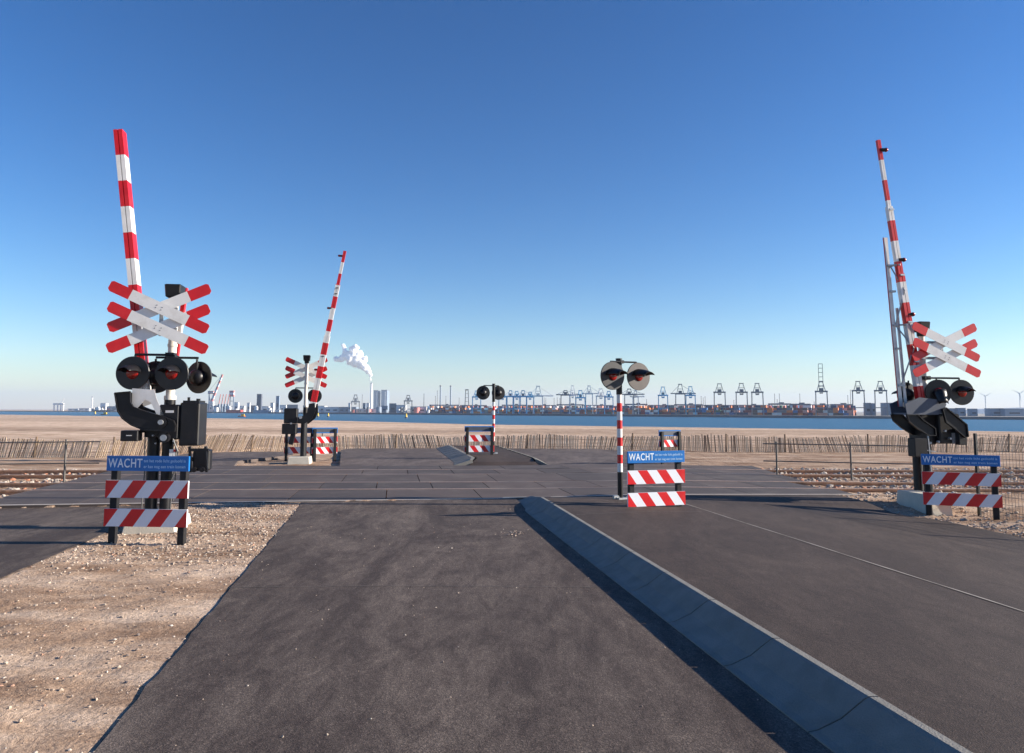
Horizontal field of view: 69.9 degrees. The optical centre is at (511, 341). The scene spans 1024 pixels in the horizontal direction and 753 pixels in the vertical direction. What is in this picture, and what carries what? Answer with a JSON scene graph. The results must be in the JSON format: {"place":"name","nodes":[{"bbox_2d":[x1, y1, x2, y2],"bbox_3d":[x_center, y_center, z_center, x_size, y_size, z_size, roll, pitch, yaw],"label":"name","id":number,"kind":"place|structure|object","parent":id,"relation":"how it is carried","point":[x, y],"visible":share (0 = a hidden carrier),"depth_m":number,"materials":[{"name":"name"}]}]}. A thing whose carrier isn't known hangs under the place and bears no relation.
{"place":"outdoors","nodes":[
{"label":"outdoors","id":0,"kind":"place"},
{"bbox_2d":[53,399,63,410],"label":"portal crane","id":1,"kind":"object","parent":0,"point":[58,404],"visible":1,"depth_m":1926.89,"materials":[{"name":"metal"}]},
{"bbox_2d":[0,505,158,578],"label":"path","id":2,"kind":"structure","parent":0,"point":[29,537],"depth_m":10.20,"materials":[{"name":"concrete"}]},
{"bbox_2d":[79,408,90,410],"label":"harbour building","id":3,"kind":"structure","parent":0,"point":[84,409],"depth_m":1895.07,"materials":[{"name":"metal"}]},
{"bbox_2d":[100,403,107,409],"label":"harbour building","id":4,"kind":"structure","parent":0,"point":[104,405],"depth_m":1859.07,"materials":[{"name":"metal"}]},
{"bbox_2d":[208,391,213,411],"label":"banded tower","id":5,"kind":"structure","parent":0,"point":[210,392],"depth_m":1550.99,"materials":[{"name":"metal"}]},
{"bbox_2d":[229,391,234,409],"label":"banded tower","id":6,"kind":"structure","parent":0,"point":[232,393],"depth_m":1492.47,"materials":[{"name":"metal"}]},
{"bbox_2d":[179,452,292,465],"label":"path","id":7,"kind":"structure","parent":0,"point":[227,458],"depth_m":26.14,"materials":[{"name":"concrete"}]},
{"bbox_2d":[247,403,250,411],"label":"harbour building","id":8,"kind":"structure","parent":0,"point":[248,407],"depth_m":1444.89,"materials":[{"name":"metal"}]},
{"bbox_2d":[257,394,261,409],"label":"harbour building","id":9,"kind":"structure","parent":0,"point":[259,400],"depth_m":1417.03,"materials":[{"name":"grey concrete"}]},
{"bbox_2d":[276,396,279,409],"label":"harbour building","id":10,"kind":"structure","parent":0,"point":[277,402],"depth_m":1363.59,"materials":[{"name":"grey concrete"}]},
{"bbox_2d":[287,405,299,411],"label":"harbour building","id":11,"kind":"structure","parent":0,"point":[293,406],"depth_m":1320.06,"materials":[{"name":"grey metal"}]},
{"bbox_2d":[324,407,338,411],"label":"harbour building","id":12,"kind":"structure","parent":0,"point":[331,409],"depth_m":1234.66,"materials":[{"name":"metal"}]},
{"bbox_2d":[339,407,358,412],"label":"harbour building","id":13,"kind":"structure","parent":0,"point":[343,409],"depth_m":1215.75,"materials":[{"name":"grey metal"}]},
{"bbox_2d":[333,344,371,382],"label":"smoke plume","id":14,"kind":"object","parent":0,"point":[353,356],"visible":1,"depth_m":3133.51,"materials":[{"name":"white"}]},
{"bbox_2d":[373,390,380,408],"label":"power station block","id":15,"kind":"structure","parent":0,"point":[377,394],"depth_m":3191.83,"materials":[{"name":"concrete"}]},
{"bbox_2d":[381,406,387,412],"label":"harbour building","id":16,"kind":"structure","parent":0,"point":[384,408],"depth_m":1171.46,"materials":[{"name":"grey metal"}]},
{"bbox_2d":[381,390,389,410],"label":"power station block","id":17,"kind":"structure","parent":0,"point":[384,397],"depth_m":3192.24,"materials":[{"name":"grey concrete"}]},
{"bbox_2d":[389,403,396,412],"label":"harbour building","id":18,"kind":"structure","parent":0,"point":[392,407],"depth_m":1161.67,"materials":[{"name":"grey metal"}]},
{"bbox_2d":[396,405,406,412],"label":"harbour building","id":19,"kind":"structure","parent":0,"point":[398,406],"depth_m":1151.89,"materials":[{"name":"metal"}]},
{"bbox_2d":[340,448,465,465],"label":"road","id":20,"kind":"structure","parent":0,"point":[392,457],"depth_m":25.89,"materials":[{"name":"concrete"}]},
{"bbox_2d":[410,406,426,412],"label":"harbour building","id":21,"kind":"structure","parent":0,"point":[423,409],"depth_m":1130.65,"materials":[{"name":"metal"}]},
{"bbox_2d":[93,499,832,752],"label":"road","id":22,"kind":"structure","parent":0,"point":[613,669],"depth_m":5.00,"materials":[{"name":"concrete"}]},
{"bbox_2d":[518,496,972,752],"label":"kerb","id":23,"kind":"structure","parent":22,"relation":"on","point":[832,710],"depth_m":4.72,"materials":[{"name":"concrete"}]},
{"bbox_2d":[465,389,468,404],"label":"lattice tower","id":24,"kind":"structure","parent":0,"point":[467,397],"depth_m":1111.64,"materials":[{"name":"grey metal"}]},
{"bbox_2d":[452,445,537,465],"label":"island","id":25,"kind":"structure","parent":0,"point":[505,457],"depth_m":23.49,"materials":[{"name":"concrete"}]},
{"bbox_2d":[464,426,493,454],"bbox_3d":[-1.120,3.529,25.344,1.050,1.195,0.110,1,-6,-14],"label":"warning barricade","id":26,"kind":"object","parent":25,"relation":"on","point":[468,438],"visible":1,"depth_m":25.37,"materials":[{"name":"plastic"}]},
{"bbox_2d":[476,384,504,453],"bbox_3d":[-0.779,2.784,26.222,1.074,2.531,0.590,2,-6,-20],"label":"island signal","id":27,"kind":"object","parent":25,"relation":"on","point":[483,392],"visible":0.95,"depth_m":26.12,"materials":[{"name":"white paint"}]},
{"bbox_2d":[0,415,1023,752],"bbox_3d":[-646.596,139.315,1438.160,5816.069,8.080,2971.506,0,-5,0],"label":"ground","id":28,"kind":"structure","parent":0,"point":[118,695],"depth_m":7.98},
{"bbox_2d":[0,439,100,481],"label":"handrail","id":29,"kind":"object","parent":28,"relation":"on","point":[66,441],"visible":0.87,"depth_m":17.27,"materials":[{"name":"metal"}]},
{"bbox_2d":[103,456,189,544],"bbox_3d":[-4.662,2.083,9.383,1.100,1.225,0.110,0,-5,5],"label":"warning barricade","id":30,"kind":"object","parent":28,"relation":"on","point":[117,488],"visible":1,"depth_m":9.35,"materials":[{"name":"plastic"}]},
{"bbox_2d":[122,513,190,533],"bbox_3d":[-5.107,2.664,10.576,0.720,0.250,0.900,1,-5,-9],"label":"concrete footing","id":31,"kind":"object","parent":28,"relation":"on","point":[136,530],"visible":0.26,"depth_m":10.16,"materials":[{"name":"grey concrete"}]},
{"bbox_2d":[106,281,216,508],"bbox_3d":[-5.153,0.873,10.708,1.413,3.441,0.961,1,-5,-9],"label":"crossing signal","id":32,"kind":"object","parent":31,"relation":"on","point":[170,373],"visible":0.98,"depth_m":10.60,"materials":[{"name":"black paint"}]},
{"bbox_2d":[113,129,211,508],"bbox_3d":[-5.182,-0.287,10.804,1.567,5.769,0.700,1,-5,-9],"label":"crossing barrier","id":33,"kind":"object","parent":31,"relation":"on","point":[185,423],"visible":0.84,"depth_m":10.56,"materials":[{"name":"metal"}]},
{"bbox_2d":[284,428,313,460],"bbox_3d":[-7.387,3.607,25.435,1.050,1.225,0.110,0,-5,-3],"label":"warning barricade","id":34,"kind":"object","parent":28,"relation":"on","point":[287,449],"visible":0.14,"depth_m":25.43,"materials":[{"name":"plastic"}]},
{"bbox_2d":[287,456,311,464],"bbox_3d":[-7.010,3.959,24.234,0.720,0.300,0.900,1,-5,-9],"label":"concrete footing","id":35,"kind":"object","parent":28,"relation":"on","point":[299,459],"visible":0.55,"depth_m":23.84,"materials":[{"name":"white concrete"}]},
{"bbox_2d":[285,355,327,455],"bbox_3d":[-7.031,2.227,24.905,1.413,3.495,0.602,1,-5,-9],"label":"crossing signal","id":36,"kind":"object","parent":35,"relation":"on","point":[295,395],"visible":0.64,"depth_m":24.95,"materials":[{"name":"black paint"}]},
{"bbox_2d":[282,251,345,455],"bbox_3d":[-6.667,0.399,24.755,1.929,7.109,0.500,1,-5,-9],"label":"crossing barrier","id":37,"kind":"object","parent":35,"relation":"on","point":[291,417],"visible":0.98,"depth_m":24.57,"materials":[{"name":"metal"}]},
{"bbox_2d":[311,428,337,461],"bbox_3d":[-6.472,3.600,25.339,0.880,1.225,0.110,3,-6,-27],"label":"warning barricade","id":38,"kind":"object","parent":28,"relation":"on","point":[321,450],"visible":0.98,"depth_m":25.37,"materials":[{"name":"plastic"}]},
{"bbox_2d":[0,464,852,507],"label":"crossing deck","id":39,"kind":"structure","parent":28,"relation":"on","point":[556,480],"depth_m":16.22,"materials":[{"name":"concrete"}]},
{"bbox_2d":[13,494,867,504],"bbox_3d":[-1.191,2.954,13.563,16.794,0.153,0.069,1,-5,-8],"label":"deck edge","id":40,"kind":"object","parent":39,"relation":"attached to","point":[459,498],"visible":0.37,"depth_m":13.49,"materials":[{"name":"concrete"}]},
{"bbox_2d":[436,445,474,465],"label":"kerb","id":41,"kind":"structure","parent":28,"relation":"on","point":[456,456],"depth_m":25.61,"materials":[{"name":"concrete"}]},
{"bbox_2d":[0,433,1023,457],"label":"beach fence","id":42,"kind":"object","parent":28,"relation":"on","point":[948,449],"visible":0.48,"depth_m":31.05,"materials":[{"name":"brown wood"}]},
{"bbox_2d":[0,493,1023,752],"bbox_3d":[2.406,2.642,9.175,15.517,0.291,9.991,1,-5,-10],"label":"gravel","id":43,"kind":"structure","parent":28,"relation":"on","point":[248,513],"depth_m":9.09,"materials":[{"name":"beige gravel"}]},
{"bbox_2d":[0,468,1023,478],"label":"railway track","id":44,"kind":"structure","parent":28,"relation":"on","point":[16,474],"depth_m":19.77,"materials":[{"name":"metal"}]},
{"bbox_2d":[0,480,1023,497],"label":"railway track","id":45,"kind":"structure","parent":28,"relation":"on","point":[40,485],"depth_m":15.97,"materials":[{"name":"metal"}]},
{"bbox_2d":[0,467,1023,496],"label":"ballast","id":46,"kind":"structure","parent":28,"relation":"on","point":[1014,478],"depth_m":18.68,"materials":[{"name":"gravel"}]},
{"bbox_2d":[763,441,912,479],"bbox_3d":[8.589,3.140,18.944,3.990,1.060,0.098,-1,-5,11],"label":"handrail","id":47,"kind":"object","parent":46,"relation":"on","point":[849,445],"visible":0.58,"depth_m":18.95,"materials":[{"name":"metal"}]},
{"bbox_2d":[497,446,546,464],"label":"kerb","id":48,"kind":"structure","parent":28,"relation":"on","point":[538,461],"depth_m":23.72,"materials":[{"name":"concrete"}]},
{"bbox_2d":[658,430,681,464],"bbox_3d":[5.057,3.443,23.347,0.850,1.225,0.110,3,-6,-25],"label":"warning barricade","id":49,"kind":"object","parent":28,"relation":"on","point":[663,443],"visible":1,"depth_m":23.39,"materials":[{"name":"plastic"}]},
{"bbox_2d":[897,490,952,515],"bbox_3d":[7.592,3.025,13.528,0.420,0.470,1.000,1,-5,-9],"label":"concrete footing","id":50,"kind":"object","parent":28,"relation":"on","point":[911,498],"visible":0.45,"depth_m":13.41,"materials":[{"name":"grey concrete"}]},
{"bbox_2d":[875,140,968,490],"bbox_3d":[7.749,-0.412,14.001,1.392,7.004,0.644,1,-5,-9],"label":"crossing barrier","id":51,"kind":"object","parent":50,"relation":"on","point":[924,423],"visible":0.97,"depth_m":13.89,"materials":[{"name":"metal"}]},
{"bbox_2d":[892,321,980,491],"bbox_3d":[8.072,1.348,13.807,1.560,3.465,0.713,-2,-6,19],"label":"crossing signal","id":52,"kind":"object","parent":50,"relation":"on","point":[959,392],"visible":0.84,"depth_m":13.84,"materials":[{"name":"black paint"}]},
{"bbox_2d":[921,454,1002,519],"bbox_3d":[7.877,2.603,12.849,1.200,1.225,0.110,-2,-6,22],"label":"warning barricade","id":53,"kind":"object","parent":28,"relation":"on","point":[994,499],"visible":0.98,"depth_m":12.81,"materials":[{"name":"plastic"}]},
{"bbox_2d":[973,433,1023,520],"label":"fence","id":54,"kind":"object","parent":28,"relation":"on","point":[976,450],"visible":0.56,"depth_m":12.71,"materials":[{"name":"black paint"}]},
{"bbox_2d":[0,412,1023,431],"bbox_3d":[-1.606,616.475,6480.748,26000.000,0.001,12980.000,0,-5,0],"label":"water","id":55,"kind":"structure","parent":0,"point":[851,423],"depth_m":482.55,"materials":[{"name":"blue liquid"}]},
{"bbox_2d":[94,407,116,411],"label":"cargo ship","id":56,"kind":"object","parent":55,"relation":"on","point":[97,409],"visible":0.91,"depth_m":1770.25,"materials":[{"name":"metal"}]},
{"bbox_2d":[226,404,242,412],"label":"cargo ship","id":57,"kind":"object","parent":55,"relation":"on","point":[228,410],"visible":0.93,"depth_m":1404.10,"materials":[{"name":"metal"}]},
{"bbox_2d":[253,403,271,412],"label":"cargo ship","id":58,"kind":"object","parent":55,"relation":"on","point":[255,410],"visible":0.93,"depth_m":1325.69,"materials":[{"name":"metal"}]},
{"bbox_2d":[0,409,1023,419],"bbox_3d":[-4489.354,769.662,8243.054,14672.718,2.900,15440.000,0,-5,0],"label":"shore","id":59,"kind":"structure","parent":0,"point":[859,415],"depth_m":851.87,"materials":[{"name":"beige sand"}]},
{"bbox_2d":[208,374,222,411],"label":"shipyard crane","id":60,"kind":"object","parent":59,"relation":"on","point":[211,401],"visible":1,"depth_m":1541.97,"materials":[{"name":"metal"}]},
{"bbox_2d":[351,395,359,412],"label":"container crane","id":61,"kind":"object","parent":59,"relation":"on","point":[355,400],"visible":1,"depth_m":1169.52,"materials":[{"name":"grey metal"}]},
{"bbox_2d":[356,409,375,412],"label":"harbour building","id":62,"kind":"structure","parent":59,"relation":"on","point":[364,411],"depth_m":1189.92,"materials":[{"name":"metal"}]},
{"bbox_2d":[370,383,372,408],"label":"smoking chimney","id":63,"kind":"object","parent":59,"relation":"on","point":[371,387],"visible":0.83,"depth_m":3128.23,"materials":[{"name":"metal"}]},
{"bbox_2d":[376,406,381,412],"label":"storage tank","id":64,"kind":"object","parent":59,"relation":"on","point":[378,409],"visible":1,"depth_m":1143.32,"materials":[{"name":"grey metal"}]},
{"bbox_2d":[403,395,412,412],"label":"container crane","id":65,"kind":"object","parent":59,"relation":"on","point":[408,400],"visible":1,"depth_m":1114.54,"materials":[{"name":"grey metal"}]},
{"bbox_2d":[414,407,419,412],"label":"storage tank","id":66,"kind":"object","parent":59,"relation":"on","point":[416,409],"visible":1,"depth_m":1121.15,"materials":[{"name":"grey metal"}]},
{"bbox_2d":[472,391,481,412],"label":"container crane","id":67,"kind":"object","parent":59,"relation":"on","point":[475,396],"visible":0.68,"depth_m":1024.92,"materials":[{"name":"blue metal"}]},
{"bbox_2d":[498,396,506,412],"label":"container crane","id":68,"kind":"object","parent":59,"relation":"on","point":[506,404],"visible":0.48,"depth_m":1007.88,"materials":[{"name":"blue metal"}]},
{"bbox_2d":[507,390,518,413],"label":"container crane","id":69,"kind":"object","parent":59,"relation":"on","point":[510,394],"visible":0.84,"depth_m":1011.95,"materials":[{"name":"blue metal"}]},
{"bbox_2d":[512,391,520,413],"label":"container crane","id":70,"kind":"object","parent":59,"relation":"on","point":[516,399],"visible":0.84,"depth_m":1008.54,"materials":[{"name":"blue metal"}]},
{"bbox_2d":[515,390,529,413],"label":"container crane","id":71,"kind":"object","parent":59,"relation":"on","point":[519,400],"visible":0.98,"depth_m":983.00,"materials":[{"name":"blue metal"}]},
{"bbox_2d":[526,392,534,413],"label":"container crane","id":72,"kind":"object","parent":59,"relation":"on","point":[529,397],"visible":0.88,"depth_m":982.59,"materials":[{"name":"blue metal"}]},
{"bbox_2d":[528,386,552,413],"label":"container crane","id":73,"kind":"object","parent":59,"relation":"on","point":[537,395],"visible":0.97,"depth_m":984.90,"materials":[{"name":"metal"}]},
{"bbox_2d":[556,390,580,413],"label":"container crane","id":74,"kind":"object","parent":59,"relation":"on","point":[565,394],"visible":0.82,"depth_m":965.86,"materials":[{"name":"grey metal"}]},
{"bbox_2d":[556,403,583,407],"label":"yard gantry","id":75,"kind":"object","parent":59,"relation":"on","point":[573,404],"visible":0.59,"depth_m":1015.60,"materials":[{"name":"grey metal"}]},
{"bbox_2d":[569,385,575,413],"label":"container crane","id":76,"kind":"object","parent":59,"relation":"on","point":[572,393],"visible":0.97,"depth_m":937.10,"materials":[{"name":"metal"}]},
{"bbox_2d":[575,390,585,413],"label":"container crane","id":77,"kind":"object","parent":59,"relation":"on","point":[580,396],"visible":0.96,"depth_m":933.72,"materials":[{"name":"blue metal"}]},
{"bbox_2d":[583,385,597,413],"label":"container crane","id":78,"kind":"object","parent":59,"relation":"on","point":[592,397],"visible":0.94,"depth_m":935.26,"materials":[{"name":"metal"}]},
{"bbox_2d":[596,389,605,413],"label":"container crane","id":79,"kind":"object","parent":59,"relation":"on","point":[600,396],"visible":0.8,"depth_m":928.35,"materials":[{"name":"metal"}]},
{"bbox_2d":[604,391,613,413],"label":"container crane","id":80,"kind":"object","parent":59,"relation":"on","point":[608,396],"visible":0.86,"depth_m":900.84,"materials":[{"name":"blue metal"}]},
{"bbox_2d":[622,389,644,413],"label":"container crane","id":81,"kind":"object","parent":59,"relation":"on","point":[628,393],"visible":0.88,"depth_m":889.62,"materials":[{"name":"grey metal"}]},
{"bbox_2d":[630,390,643,413],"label":"container crane","id":82,"kind":"object","parent":59,"relation":"on","point":[635,396],"visible":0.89,"depth_m":892.38,"materials":[{"name":"metal"}]},
{"bbox_2d":[427,405,855,415],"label":"container mass","id":83,"kind":"object","parent":59,"relation":"on","point":[811,409],"visible":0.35,"depth_m":872.84,"materials":[{"name":"metal"}]},
{"bbox_2d":[658,387,668,413],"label":"container crane","id":84,"kind":"object","parent":59,"relation":"on","point":[662,394],"visible":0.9,"depth_m":872.37,"materials":[{"name":"blue metal"}]},
{"bbox_2d":[671,384,695,414],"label":"container crane","id":85,"kind":"object","parent":59,"relation":"on","point":[679,393],"visible":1,"depth_m":838.02,"materials":[{"name":"grey metal"}]},
{"bbox_2d":[674,403,702,405],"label":"yard gantry","id":86,"kind":"object","parent":59,"relation":"on","point":[690,404],"visible":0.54,"depth_m":914.50,"materials":[{"name":"grey metal"}]},
{"bbox_2d":[685,386,695,414],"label":"container crane","id":87,"kind":"object","parent":59,"relation":"on","point":[691,397],"visible":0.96,"depth_m":833.66,"materials":[{"name":"grey metal"}]},
{"bbox_2d":[701,404,730,407],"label":"yard gantry","id":88,"kind":"object","parent":59,"relation":"on","point":[715,405],"visible":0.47,"depth_m":873.00,"materials":[{"name":"grey metal"}]},
{"bbox_2d":[713,383,725,414],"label":"container crane","id":89,"kind":"object","parent":59,"relation":"on","point":[719,391],"visible":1,"depth_m":815.53,"materials":[{"name":"grey metal"}]},
{"bbox_2d":[735,383,747,414],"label":"container crane","id":90,"kind":"object","parent":59,"relation":"on","point":[741,391],"visible":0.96,"depth_m":803.22,"materials":[{"name":"grey metal"}]},
{"bbox_2d":[751,383,763,414],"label":"container crane","id":91,"kind":"object","parent":59,"relation":"on","point":[757,392],"visible":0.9,"depth_m":767.81,"materials":[{"name":"grey metal"}]},
{"bbox_2d":[768,402,790,405],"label":"yard gantry","id":92,"kind":"object","parent":59,"relation":"on","point":[782,403],"visible":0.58,"depth_m":833.38,"materials":[{"name":"grey metal"}]},
{"bbox_2d":[815,364,828,415],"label":"container crane","id":93,"kind":"object","parent":59,"relation":"on","point":[821,390],"visible":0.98,"depth_m":733.22,"materials":[{"name":"grey metal"}]},
{"bbox_2d":[852,381,865,415],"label":"container crane","id":94,"kind":"object","parent":59,"relation":"on","point":[857,389],"visible":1,"depth_m":721.06,"materials":[{"name":"grey metal"}]},
{"bbox_2d":[874,381,888,415],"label":"container crane","id":95,"kind":"object","parent":59,"relation":"on","point":[880,389],"visible":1,"depth_m":716.80,"materials":[{"name":"grey metal"}]},
{"bbox_2d":[0,0,1023,411],"label":"sky","id":96,"kind":"structure","parent":0,"point":[517,195],"materials":[{"name":"blue"}]},
{"bbox_2d":[507,448,674,464],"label":"road","id":97,"kind":"structure","parent":0,"point":[573,456],"depth_m":26.81,"materials":[{"name":"grey asphalt"}]},
{"bbox_2d":[544,495,1023,752],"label":"raised road","id":98,"kind":"structure","parent":0,"point":[947,662],"depth_m":6.59,"materials":[{"name":"grey asphalt"}]},
{"bbox_2d":[600,358,654,499],"bbox_3d":[2.046,1.552,12.950,1.064,2.531,0.590,3,-6,-27],"label":"island signal","id":99,"kind":"object","parent":98,"relation":"on","point":[612,373],"visible":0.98,"depth_m":13.04,"materials":[{"name":"white paint"}]},
{"bbox_2d":[627,450,685,506],"bbox_3d":[2.362,2.335,12.071,1.060,1.055,0.110,2,-6,-18],"label":"warning barricade","id":100,"kind":"object","parent":98,"relation":"on","point":[676,476],"visible":1,"depth_m":12.02,"materials":[{"name":"plastic"}]},
{"bbox_2d":[687,504,1023,611],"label":"road joint","id":101,"kind":"object","parent":98,"relation":"on","point":[878,565],"visible":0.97,"depth_m":7.45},
{"bbox_2d":[863,403,870,415],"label":"harbour building","id":102,"kind":"structure","parent":0,"point":[868,409],"depth_m":745.97,"materials":[{"name":"grey metal"}]},
{"bbox_2d":[870,403,874,415],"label":"harbour building","id":103,"kind":"structure","parent":0,"point":[872,405],"depth_m":743.37,"materials":[{"name":"grey metal"}]},
{"bbox_2d":[880,403,890,415],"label":"harbour building","id":104,"kind":"structure","parent":0,"point":[883,411],"depth_m":735.32,"materials":[{"name":"grey metal"}]},
{"bbox_2d":[956,408,965,415],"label":"harbour building","id":105,"kind":"structure","parent":0,"point":[961,411],"depth_m":703.15,"materials":[{"name":"grey metal"}]},
{"bbox_2d":[967,409,977,415],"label":"harbour building","id":106,"kind":"structure","parent":0,"point":[972,412],"depth_m":698.09,"materials":[{"name":"grey metal"}]},
{"bbox_2d":[984,408,1003,415],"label":"harbour building","id":107,"kind":"structure","parent":0,"point":[992,411],"depth_m":688.48,"materials":[{"name":"grey metal"}]},
{"bbox_2d":[966,408,1023,412],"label":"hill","id":108,"kind":"structure","parent":0,"point":[981,411],"depth_m":2242.55,"materials":[{"name":"grey"}]},
{"bbox_2d":[1000,409,1023,415],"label":"harbour building","id":109,"kind":"structure","parent":0,"point":[1011,412],"depth_m":681.01,"materials":[{"name":"grey metal"}]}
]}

